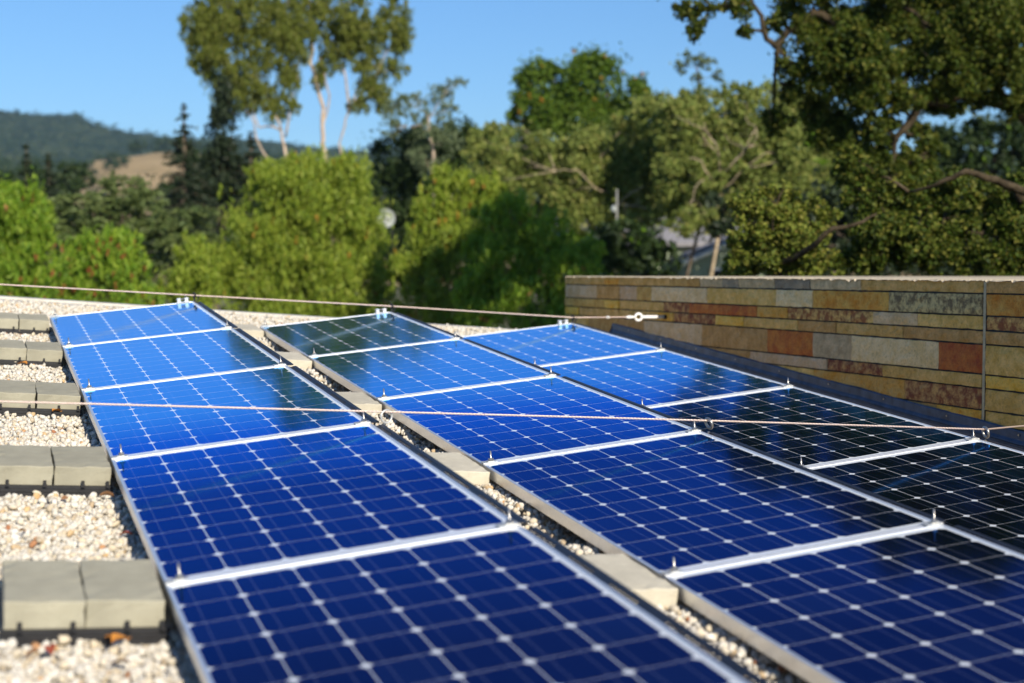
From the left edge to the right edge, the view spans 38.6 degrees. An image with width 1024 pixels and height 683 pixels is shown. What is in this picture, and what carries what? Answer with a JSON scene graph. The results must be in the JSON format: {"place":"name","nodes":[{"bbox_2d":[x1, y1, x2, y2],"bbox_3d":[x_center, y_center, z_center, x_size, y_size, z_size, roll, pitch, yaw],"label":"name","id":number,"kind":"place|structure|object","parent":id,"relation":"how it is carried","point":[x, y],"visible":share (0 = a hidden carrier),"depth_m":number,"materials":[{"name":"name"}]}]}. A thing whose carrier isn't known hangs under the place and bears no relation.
{"place":"outdoors","nodes":[
{"label":"outdoors","id":0,"kind":"place"},
{"bbox_2d":[154,141,206,203],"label":"tree","id":1,"kind":"object","parent":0,"point":[194,158],"visible":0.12,"depth_m":119.01,"materials":[{"name":"green plant"}]},
{"bbox_2d":[35,286,557,328],"bbox_3d":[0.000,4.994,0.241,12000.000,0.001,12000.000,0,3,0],"label":"ground","id":2,"kind":"structure","parent":0,"point":[224,304],"depth_m":240.55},
{"bbox_2d":[15,144,40,294],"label":"fir tree","id":3,"kind":"object","parent":2,"relation":"on","point":[26,164],"visible":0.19,"depth_m":61.65,"materials":[{"name":"green plant"}]},
{"bbox_2d":[0,166,66,297],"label":"pepper tree","id":4,"kind":"object","parent":2,"relation":"on","point":[26,220],"visible":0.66,"depth_m":33.57,"materials":[{"name":"green plant"}]},
{"bbox_2d":[0,160,99,203],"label":"oak tree","id":5,"kind":"object","parent":2,"relation":"on","point":[73,179],"visible":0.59,"depth_m":148.58,"materials":[{"name":"green plant"}]},
{"bbox_2d":[36,152,70,267],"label":"fir tree","id":6,"kind":"object","parent":2,"relation":"on","point":[49,190],"visible":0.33,"depth_m":59.66,"materials":[{"name":"green plant"}]},
{"bbox_2d":[35,221,170,305],"bbox_3d":[-8.371,0.545,30.036,3.003,6.072,1.806,0,3,0],"label":"pepper tree","id":7,"kind":"object","parent":2,"relation":"on","point":[109,260],"visible":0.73,"depth_m":29.67,"materials":[{"name":"green plant"}]},
{"bbox_2d":[105,170,125,221],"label":"fir tree","id":8,"kind":"object","parent":2,"relation":"on","point":[112,172],"visible":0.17,"depth_m":57.69,"materials":[{"name":"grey plant"}]},
{"bbox_2d":[44,173,239,303],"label":"cedar tree","id":9,"kind":"object","parent":2,"relation":"on","point":[130,204],"visible":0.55,"depth_m":43.51,"materials":[{"name":"green plant"}]},
{"bbox_2d":[142,102,230,259],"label":"fir tree","id":10,"kind":"object","parent":2,"relation":"on","point":[190,183],"visible":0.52,"depth_m":53.57,"materials":[{"name":"green plant"}]},
{"bbox_2d":[148,229,226,309],"bbox_3d":[-7.314,0.441,33.088,2.282,5.963,1.614,0,3,0],"label":"pepper tree","id":11,"kind":"object","parent":2,"relation":"on","point":[191,278],"visible":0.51,"depth_m":32.75,"materials":[{"name":"green plant"}]},
{"bbox_2d":[163,71,277,309],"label":"cypress tree","id":12,"kind":"object","parent":2,"relation":"on","point":[223,167],"visible":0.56,"depth_m":56.26,"materials":[{"name":"green plant"}]},
{"bbox_2d":[216,131,262,307],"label":"fir tree","id":13,"kind":"object","parent":2,"relation":"on","point":[250,155],"visible":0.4,"depth_m":55.57,"materials":[{"name":"green plant"}]},
{"bbox_2d":[176,0,319,158],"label":"eucalyptus tree","id":14,"kind":"object","parent":2,"relation":"on","point":[211,27],"visible":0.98,"depth_m":59.17,"materials":[{"name":"green plant"}]},
{"bbox_2d":[203,142,406,317],"bbox_3d":[-5.838,-1.198,39.934,5.999,8.602,3.679,0,3,0],"label":"pepper tree","id":15,"kind":"object","parent":2,"relation":"on","point":[273,257],"visible":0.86,"depth_m":39.38,"materials":[{"name":"green plant"}]},
{"bbox_2d":[298,0,416,305],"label":"eucalyptus tree","id":16,"kind":"object","parent":2,"relation":"on","point":[354,34],"visible":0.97,"depth_m":60.28,"materials":[{"name":"green plant"}]},
{"bbox_2d":[377,209,394,256],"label":"satellite dish","id":17,"kind":"object","parent":2,"relation":"on","point":[390,222],"visible":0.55,"depth_m":40.95,"materials":[{"name":"metal"}]},
{"bbox_2d":[0,296,799,682],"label":"flat roof building","id":18,"kind":"structure","parent":2,"relation":"on","point":[94,304],"depth_m":5.06,"materials":[{"name":"gravel"}]},
{"bbox_2d":[22,648,38,656],"bbox_3d":[-1.126,0.724,3.409,0.015,0.017,0.044,2,3,33],"label":"fallen leaf","id":19,"kind":"object","parent":18,"relation":"on","point":[31,650],"visible":1,"depth_m":3.41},
{"bbox_2d":[0,357,62,367],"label":"paver tray","id":20,"kind":"object","parent":18,"relation":"on","point":[3,362],"visible":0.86,"depth_m":8.27,"materials":[{"name":"black plastic"}]},
{"bbox_2d":[0,339,26,359],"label":"concrete paver","id":21,"kind":"object","parent":20,"relation":"on","point":[13,349],"visible":0.94,"depth_m":8.27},
{"bbox_2d":[25,341,62,361],"bbox_3d":[-2.726,0.062,8.489,0.197,0.081,0.398,3,6,-21],"label":"concrete paver","id":22,"kind":"object","parent":20,"relation":"on","point":[47,351],"visible":0.83,"depth_m":8.32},
{"bbox_2d":[0,403,81,417],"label":"paver tray","id":23,"kind":"object","parent":18,"relation":"on","point":[47,412],"visible":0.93,"depth_m":6.71,"materials":[{"name":"black plastic"}]},
{"bbox_2d":[0,380,35,407],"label":"concrete paver","id":24,"kind":"object","parent":23,"relation":"on","point":[13,390],"visible":0.91,"depth_m":6.73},
{"bbox_2d":[35,382,80,409],"bbox_3d":[-2.163,0.262,6.938,0.195,0.082,0.396,3,6,-20],"label":"concrete paver","id":25,"kind":"object","parent":23,"relation":"on","point":[56,392],"visible":0.85,"depth_m":6.78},
{"bbox_2d":[0,478,112,496],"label":"paver tray","id":26,"kind":"object","parent":18,"relation":"on","point":[45,489],"visible":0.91,"depth_m":5.15,"materials":[{"name":"black plastic"}]},
{"bbox_2d":[0,445,53,484],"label":"concrete paver","id":27,"kind":"object","parent":26,"relation":"on","point":[27,465],"visible":1,"depth_m":5.16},
{"bbox_2d":[50,446,110,485],"bbox_3d":[-1.597,0.460,5.391,0.197,0.081,0.398,3,6,-20],"label":"concrete paver","id":28,"kind":"object","parent":26,"relation":"on","point":[77,465],"visible":0.85,"depth_m":5.24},
{"bbox_2d":[0,588,169,646],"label":"paver tray","id":29,"kind":"object","parent":18,"relation":"on","point":[137,635],"visible":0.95,"depth_m":3.59,"materials":[{"name":"black plastic"}]},
{"bbox_2d":[1,560,85,628],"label":"concrete paver","id":30,"kind":"object","parent":29,"relation":"on","point":[42,594],"visible":0.99,"depth_m":3.63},
{"bbox_2d":[79,559,164,627],"bbox_3d":[-1.029,0.661,3.834,0.195,0.082,0.396,3,6,-19],"label":"concrete paver","id":31,"kind":"object","parent":29,"relation":"on","point":[117,593],"visible":0.89,"depth_m":3.70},
{"bbox_2d":[100,491,116,496],"bbox_3d":[-1.406,0.536,5.096,0.063,0.020,0.030,1,-34,-34],"label":"fallen leaf","id":32,"kind":"object","parent":18,"relation":"on","point":[109,493],"visible":1,"depth_m":5.09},
{"bbox_2d":[50,301,237,350],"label":"solar panel","id":33,"kind":"object","parent":18,"relation":"on","point":[124,324],"visible":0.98,"depth_m":9.34,"materials":[{"name":"glass"}]},
{"bbox_2d":[176,297,189,302],"bbox_3d":[-2.324,-0.292,10.309,0.090,0.033,0.050,-7,9,-19],"label":"cable bracket","id":34,"kind":"object","parent":33,"relation":"attached to","point":[185,299],"visible":1,"depth_m":10.30,"materials":[{"name":"metal"}]},
{"bbox_2d":[63,327,292,396],"bbox_3d":[-1.819,0.196,7.885,1.055,0.262,1.662,-7,9,-19],"label":"solar panel","id":35,"kind":"object","parent":18,"relation":"on","point":[146,359],"visible":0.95,"depth_m":7.76,"materials":[{"name":"glass"}]},
{"bbox_2d":[81,379,94,389],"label":"panel clamp","id":36,"kind":"object","parent":35,"relation":"attached to","point":[89,386],"visible":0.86,"depth_m":6.92,"materials":[{"name":"metal"}]},
{"bbox_2d":[81,365,378,470],"bbox_3d":[-1.251,0.397,6.329,1.055,0.262,1.662,-7,9,-19],"label":"solar panel","id":37,"kind":"object","parent":18,"relation":"on","point":[136,430],"visible":0.89,"depth_m":6.17,"materials":[{"name":"glass"}]},
{"bbox_2d":[111,444,127,458],"bbox_3d":[-1.442,0.426,5.368,0.060,0.098,0.034,-7,9,-19],"label":"panel clamp","id":38,"kind":"object","parent":37,"relation":"attached to","point":[121,454],"visible":0.86,"depth_m":5.36,"materials":[{"name":"metal"}]},
{"bbox_2d":[353,412,370,424],"bbox_3d":[-0.582,0.318,5.668,0.060,0.098,0.034,-7,9,-19],"label":"panel clamp","id":39,"kind":"object","parent":37,"relation":"attached to","point":[364,420],"visible":0.86,"depth_m":5.66,"materials":[{"name":"metal"}]},
{"bbox_2d":[111,423,527,598],"bbox_3d":[-0.682,0.597,4.772,1.055,0.262,1.662,-7,9,-19],"label":"solar panel","id":40,"kind":"object","parent":18,"relation":"on","point":[217,509],"visible":0.94,"depth_m":4.56,"materials":[{"name":"glass"}]},
{"bbox_2d":[164,563,188,584],"bbox_3d":[-0.874,0.627,3.811,0.060,0.098,0.034,-7,9,-19],"label":"panel clamp","id":41,"kind":"object","parent":40,"relation":"attached to","point":[180,577],"visible":0.86,"depth_m":3.80,"materials":[{"name":"metal"}]},
{"bbox_2d":[495,508,518,527],"bbox_3d":[-0.013,0.518,4.112,0.060,0.098,0.034,-7,9,-19],"label":"panel clamp","id":42,"kind":"object","parent":40,"relation":"attached to","point":[509,522],"visible":0.86,"depth_m":4.11,"materials":[{"name":"metal"}]},
{"bbox_2d":[260,312,463,358],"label":"solar panel","id":43,"kind":"object","parent":18,"relation":"on","point":[349,334],"visible":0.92,"depth_m":9.88,"materials":[{"name":"glass"}]},
{"bbox_2d":[375,308,387,313],"bbox_3d":[-0.973,-0.229,10.847,0.090,0.033,0.050,-7,9,-19],"label":"cable bracket","id":44,"kind":"object","parent":43,"relation":"attached to","point":[382,309],"visible":1,"depth_m":10.84,"materials":[{"name":"metal"}]},
{"bbox_2d":[0,299,808,682],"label":"gravel","id":45,"kind":"structure","parent":18,"relation":"on","point":[42,529],"depth_m":4.68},
{"bbox_2d":[0,326,49,334],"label":"paver tray","id":46,"kind":"object","parent":45,"relation":"on","point":[22,331],"visible":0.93,"depth_m":9.74,"materials":[{"name":"black plastic"}]},
{"bbox_2d":[0,312,18,328],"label":"concrete paver","id":47,"kind":"object","parent":46,"relation":"on","point":[9,320],"visible":0.98,"depth_m":9.74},
{"bbox_2d":[18,313,49,329],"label":"concrete paver","id":48,"kind":"object","parent":46,"relation":"on","point":[36,321],"visible":0.91,"depth_m":9.81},
{"bbox_2d":[44,643,55,655],"bbox_3d":[-1.083,0.725,3.429,0.027,0.018,0.057,-10,11,-23],"label":"fallen leaf","id":49,"kind":"object","parent":45,"relation":"on","point":[51,649],"visible":1,"depth_m":3.43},
{"bbox_2d":[108,659,129,664],"bbox_3d":[-0.914,0.744,3.391,0.050,0.016,0.024,5,-11,-5],"label":"fallen leaf","id":50,"kind":"object","parent":45,"relation":"on","point":[121,660],"visible":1,"depth_m":3.39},
{"bbox_2d":[111,633,130,642],"bbox_3d":[-0.949,0.722,3.550,0.036,0.024,0.076,10,7,20],"label":"fallen leaf","id":51,"kind":"object","parent":45,"relation":"on","point":[115,636],"visible":1,"depth_m":3.54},
{"bbox_2d":[309,338,560,400],"bbox_3d":[-0.468,0.260,8.423,1.055,0.262,1.661,-7,9,-19],"label":"solar panel","id":52,"kind":"object","parent":18,"relation":"on","point":[411,369],"visible":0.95,"depth_m":8.30,"materials":[{"name":"glass"}]},
{"bbox_2d":[376,389,388,398],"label":"panel clamp","id":53,"kind":"object","parent":52,"relation":"attached to","point":[383,396],"visible":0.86,"depth_m":7.46,"materials":[{"name":"metal"}]},
{"bbox_2d":[166,525,769,682],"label":"solar panel","id":54,"kind":"object","parent":18,"relation":"on","point":[516,604],"visible":1,"depth_m":3.38,"materials":[{"name":"glass"}]},
{"bbox_2d":[377,375,704,466],"bbox_3d":[0.100,0.460,6.867,1.055,0.262,1.661,-7,9,-19],"label":"solar panel","id":55,"kind":"object","parent":18,"relation":"on","point":[476,438],"visible":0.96,"depth_m":6.71,"materials":[{"name":"glass"}]},
{"bbox_2d":[685,421,700,432],"bbox_3d":[0.769,0.382,6.206,0.060,0.098,0.034,-7,9,-19],"label":"panel clamp","id":56,"kind":"object","parent":55,"relation":"attached to","point":[694,429],"visible":0.86,"depth_m":6.20,"materials":[{"name":"metal"}]},
{"bbox_2d":[462,323,667,365],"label":"solar panel","id":57,"kind":"object","parent":18,"relation":"on","point":[553,344],"visible":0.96,"depth_m":10.48,"materials":[{"name":"glass"}]},
{"bbox_2d":[557,319,569,324],"bbox_3d":[0.399,-0.154,11.440,0.090,0.033,0.050,-7,9,-19],"label":"cable bracket","id":58,"kind":"object","parent":57,"relation":"attached to","point":[561,321],"visible":1,"depth_m":11.43,"materials":[{"name":"metal"}]},
{"bbox_2d":[540,349,794,406],"bbox_3d":[0.904,0.335,9.015,1.055,0.262,1.662,-7,9,-19],"label":"solar panel","id":59,"kind":"object","parent":18,"relation":"on","point":[656,377],"visible":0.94,"depth_m":8.91,"materials":[{"name":"glass"}]},
{"bbox_2d":[483,431,944,578],"bbox_3d":[0.668,0.661,5.310,1.055,0.262,1.661,-7,9,-19],"label":"solar panel","id":60,"kind":"object","parent":18,"relation":"on","point":[689,501],"visible":0.97,"depth_m":5.12,"materials":[{"name":"glass"}]},
{"bbox_2d":[481,450,497,463],"bbox_3d":[-0.092,0.490,5.906,0.060,0.098,0.034,-7,9,-19],"label":"panel clamp","id":61,"kind":"object","parent":60,"relation":"attached to","point":[490,460],"visible":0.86,"depth_m":5.90,"materials":[{"name":"metal"}]},
{"bbox_2d":[660,557,683,575],"bbox_3d":[0.477,0.691,4.349,0.060,0.098,0.034,-7,9,-19],"label":"panel clamp","id":62,"kind":"object","parent":60,"relation":"attached to","point":[674,570],"visible":0.86,"depth_m":4.34,"materials":[{"name":"metal"}]},
{"bbox_2d":[921,509,942,526],"bbox_3d":[1.337,0.582,4.650,0.060,0.098,0.034,-7,9,-19],"label":"panel clamp","id":63,"kind":"object","parent":60,"relation":"attached to","point":[933,521],"visible":0.86,"depth_m":4.64,"materials":[{"name":"metal"}]},
{"bbox_2d":[648,386,980,466],"bbox_3d":[1.472,0.535,7.459,1.055,0.262,1.662,-7,9,-19],"label":"solar panel","id":64,"kind":"object","parent":18,"relation":"on","point":[814,445],"visible":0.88,"depth_m":7.32,"materials":[{"name":"glass"}]},
{"bbox_2d":[964,430,979,440],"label":"panel clamp","id":65,"kind":"object","parent":64,"relation":"attached to","point":[973,437],"visible":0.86,"depth_m":6.79,"materials":[{"name":"metal"}]},
{"bbox_2d":[664,524,1023,682],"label":"solar panel","id":66,"kind":"object","parent":18,"relation":"on","point":[941,603],"visible":1,"depth_m":3.97,"materials":[{"name":"glass"}]},
{"bbox_2d":[808,439,1023,552],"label":"solar panel","id":67,"kind":"object","parent":18,"relation":"on","point":[977,485],"visible":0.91,"depth_m":6.14,"materials":[{"name":"glass"}]},
{"bbox_2d":[378,76,468,307],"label":"eucalyptus tree","id":68,"kind":"object","parent":2,"relation":"on","point":[439,134],"visible":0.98,"depth_m":55.56,"materials":[{"name":"green plant"}]},
{"bbox_2d":[358,111,497,321],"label":"evergreen tree","id":69,"kind":"object","parent":2,"relation":"on","point":[389,175],"visible":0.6,"depth_m":57.21,"materials":[{"name":"green plant"}]},
{"bbox_2d":[367,159,508,324],"bbox_3d":[-1.921,-0.691,37.028,3.682,7.835,2.406,0,3,0],"label":"pepper tree","id":70,"kind":"object","parent":2,"relation":"on","point":[425,262],"visible":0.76,"depth_m":36.61,"materials":[{"name":"green plant"}]},
{"bbox_2d":[446,185,619,328],"bbox_3d":[0.756,-0.216,35.110,4.680,7.108,2.536,0,3,0],"label":"pepper tree","id":71,"kind":"object","parent":2,"relation":"on","point":[513,288],"visible":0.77,"depth_m":34.63,"materials":[{"name":"green plant"}]},
{"bbox_2d":[454,120,677,216],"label":"evergreen tree","id":72,"kind":"object","parent":2,"relation":"on","point":[481,161],"visible":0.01,"depth_m":71.32,"materials":[{"name":"green plant"}]},
{"bbox_2d":[459,87,685,275],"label":"oak tree","id":73,"kind":"object","parent":2,"relation":"on","point":[624,170],"visible":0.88,"depth_m":47.52,"materials":[{"name":"green plant"}]},
{"bbox_2d":[504,42,651,183],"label":"maple tree","id":74,"kind":"object","parent":2,"relation":"on","point":[559,105],"visible":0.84,"depth_m":74.61,"materials":[{"name":"green plant"}]},
{"bbox_2d":[611,189,617,218],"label":"street lamp","id":75,"kind":"object","parent":2,"relation":"on","point":[614,209],"visible":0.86,"depth_m":41.83,"materials":[{"name":"metal"}]},
{"bbox_2d":[591,217,684,275],"bbox_3d":[3.259,-0.077,39.063,2.815,6.467,1.640,0,3,0],"label":"leafy shrub","id":76,"kind":"object","parent":2,"relation":"on","point":[650,252],"visible":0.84,"depth_m":38.67,"materials":[{"name":"green plant"}]},
{"bbox_2d":[669,47,724,275],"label":"eucalyptus tree","id":77,"kind":"object","parent":2,"relation":"on","point":[701,60],"visible":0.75,"depth_m":46.61,"materials":[{"name":"green plant"}]},
{"bbox_2d":[635,75,847,275],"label":"oak tree","id":78,"kind":"object","parent":2,"relation":"on","point":[695,163],"visible":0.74,"depth_m":44.53,"materials":[{"name":"green plant"}]},
{"bbox_2d":[639,96,873,216],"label":"evergreen tree","id":79,"kind":"object","parent":2,"relation":"on","point":[845,109],"depth_m":65.40,"materials":[{"name":"green plant"}]},
{"bbox_2d":[565,276,1023,431],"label":"stone wall","id":80,"kind":"structure","parent":2,"relation":"on","point":[953,344],"depth_m":9.33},
{"bbox_2d":[0,400,1023,429],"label":"steel cable","id":81,"kind":"object","parent":80,"relation":"attached to","point":[45,402],"visible":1,"depth_m":5.83,"materials":[{"name":"silver metal"}]},
{"bbox_2d":[380,409,392,424],"bbox_3d":[-0.506,0.309,5.695,0.092,0.089,0.025,-7,9,-19],"label":"eye bolt","id":82,"kind":"object","parent":81,"relation":"attached to","point":[381,419],"visible":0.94,"depth_m":5.69,"materials":[{"name":"metal"}]},
{"bbox_2d":[704,417,713,432],"bbox_3d":[0.835,0.372,6.223,0.052,0.099,0.046,2,4,40],"label":"eye bolt","id":83,"kind":"object","parent":81,"relation":"attached to","point":[710,421],"visible":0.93,"depth_m":6.22,"materials":[{"name":"silver metal"}]},
{"bbox_2d":[982,426,989,440],"bbox_3d":[2.209,0.446,6.817,0.051,0.102,0.051,2,4,41],"label":"eye bolt","id":84,"kind":"object","parent":81,"relation":"attached to","point":[988,433],"visible":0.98,"depth_m":6.81,"materials":[{"name":"silver metal"}]},
{"bbox_2d":[606,312,666,321],"bbox_3d":[1.010,-0.196,11.740,0.590,0.074,0.039,-1,3,-28],"label":"turnbuckle","id":85,"kind":"object","parent":80,"relation":"attached to","point":[647,317],"visible":1,"depth_m":11.76,"materials":[{"name":"white metal"}]},
{"bbox_2d":[0,284,625,317],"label":"steel cable","id":86,"kind":"object","parent":85,"relation":"attached to","point":[296,301],"visible":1,"depth_m":10.58,"materials":[{"name":"silver metal"}]},
{"bbox_2d":[609,323,1023,449],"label":"wall flashing","id":87,"kind":"object","parent":80,"relation":"attached to","point":[945,418],"depth_m":9.46,"materials":[{"name":"paint"}]},
{"bbox_2d":[718,179,876,275],"bbox_3d":[2.925,1.276,15.376,1.431,5.990,1.426,0,3,0],"label":"oak tree","id":88,"kind":"object","parent":2,"relation":"on","point":[801,248],"visible":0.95,"depth_m":15.34,"materials":[{"name":"green plant"}]},
{"bbox_2d":[785,132,848,275],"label":"leafy tree","id":89,"kind":"object","parent":2,"relation":"on","point":[821,161],"visible":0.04,"depth_m":61.19,"materials":[{"name":"green plant"}]},
{"bbox_2d":[657,0,1023,210],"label":"oak tree","id":90,"kind":"object","parent":2,"relation":"on","point":[850,53],"visible":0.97,"depth_m":24.62,"materials":[{"name":"green plant"}]},
{"bbox_2d":[700,165,1019,275],"bbox_3d":[10.731,-0.880,39.901,11.215,7.952,3.299,0,3,0],"label":"evergreen tree","id":91,"kind":"object","parent":2,"relation":"on","point":[830,197],"visible":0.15,"depth_m":39.73,"materials":[{"name":"green plant"}]},
{"bbox_2d":[828,142,1023,275],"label":"oak tree","id":92,"kind":"object","parent":2,"relation":"on","point":[898,235],"visible":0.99,"depth_m":16.36,"materials":[{"name":"green plant"}]},
{"bbox_2d":[917,109,1023,238],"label":"evergreen tree","id":93,"kind":"object","parent":2,"relation":"on","point":[977,136],"visible":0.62,"depth_m":55.31,"materials":[{"name":"green plant"}]},
{"bbox_2d":[67,152,925,285],"bbox_3d":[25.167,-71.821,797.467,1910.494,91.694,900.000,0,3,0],"label":"dry hillside","id":94,"kind":"structure","parent":0,"point":[145,164],"depth_m":780.06,"materials":[{"name":"brown plant"}]},
{"bbox_2d":[0,135,397,196],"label":"hillside woods","id":95,"kind":"object","parent":94,"relation":"on","point":[135,146],"visible":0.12,"depth_m":851.12,"materials":[{"name":"green plant"}]},
{"bbox_2d":[5,174,990,284],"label":"woods","id":96,"kind":"object","parent":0,"point":[161,256],"visible":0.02,"depth_m":87.48,"materials":[{"name":"green plant"}]},
{"bbox_2d":[0,110,1017,201],"bbox_3d":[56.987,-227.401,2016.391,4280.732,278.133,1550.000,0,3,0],"label":"hills","id":97,"kind":"structure","parent":0,"point":[35,123],"depth_m":2090.89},
{"bbox_2d":[0,108,515,199],"bbox_3d":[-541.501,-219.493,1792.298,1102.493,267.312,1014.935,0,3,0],"label":"ridge forest","id":98,"kind":"object","parent":97,"relation":"on","point":[9,140],"visible":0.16,"depth_m":2080.15,"materials":[{"name":"green plant"}]},
{"bbox_2d":[0,0,1021,152],"label":"sky","id":99,"kind":"structure","parent":0,"point":[123,63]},
{"bbox_2d":[552,217,761,275],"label":"house","id":100,"kind":"structure","parent":0,"point":[701,261],"depth_m":51.56,"materials":[{"name":"grey"}]},
{"bbox_2d":[713,268,728,275],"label":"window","id":101,"kind":"structure","parent":100,"relation":"in","point":[717,271],"depth_m":51.04,"materials":[{"name":"white glass"}]},
{"bbox_3d":[-2.010,-0.032,10.464,0.405,0.052,0.439,3,6,-20],"label":"paver tray","id":102,"kind":"object","parent":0,"visible":0},
{"bbox_2d":[234,324,263,338],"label":"concrete paver","id":103,"kind":"object","parent":102,"relation":"on","point":[252,330],"visible":0.44,"depth_m":10.37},
{"bbox_3d":[-1.472,0.157,8.990,0.405,0.052,0.439,3,6,-20],"label":"paver tray","id":104,"kind":"object","parent":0,"visible":0},
{"bbox_2d":[275,351,311,369],"bbox_3d":[-1.374,0.127,9.023,0.195,0.082,0.396,3,6,-21],"label":"concrete paver","id":105,"kind":"object","parent":104,"relation":"on","point":[299,360],"visible":0.41,"depth_m":8.87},
{"bbox_3d":[-0.903,0.358,7.434,0.405,0.052,0.439,3,6,-20],"label":"paver tray","id":106,"kind":"object","parent":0,"visible":0},
{"bbox_2d":[336,392,381,414],"bbox_3d":[-0.813,0.325,7.478,0.197,0.081,0.398,3,6,-21],"label":"concrete paver","id":107,"kind":"object","parent":106,"relation":"on","point":[361,400],"visible":0.37,"depth_m":7.36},
{"bbox_3d":[-0.335,0.558,5.877,0.405,0.052,0.439,3,6,-20],"label":"paver tray","id":108,"kind":"object","parent":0,"visible":0},
{"bbox_2d":[420,452,489,484],"bbox_3d":[-0.245,0.525,5.929,0.195,0.083,0.396,3,6,-20],"label":"concrete paver","id":109,"kind":"object","parent":108,"relation":"on","point":[468,469],"visible":0.4,"depth_m":5.83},
{"bbox_3d":[0.233,0.758,4.321,0.405,0.052,0.439,3,6,-20],"label":"paver tray","id":110,"kind":"object","parent":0,"visible":0},
{"bbox_2d":[569,553,677,611],"bbox_3d":[0.320,0.724,4.377,0.197,0.081,0.398,3,6,-21],"label":"concrete paver","id":111,"kind":"object","parent":110,"relation":"on","point":[644,583],"visible":0.5,"depth_m":4.29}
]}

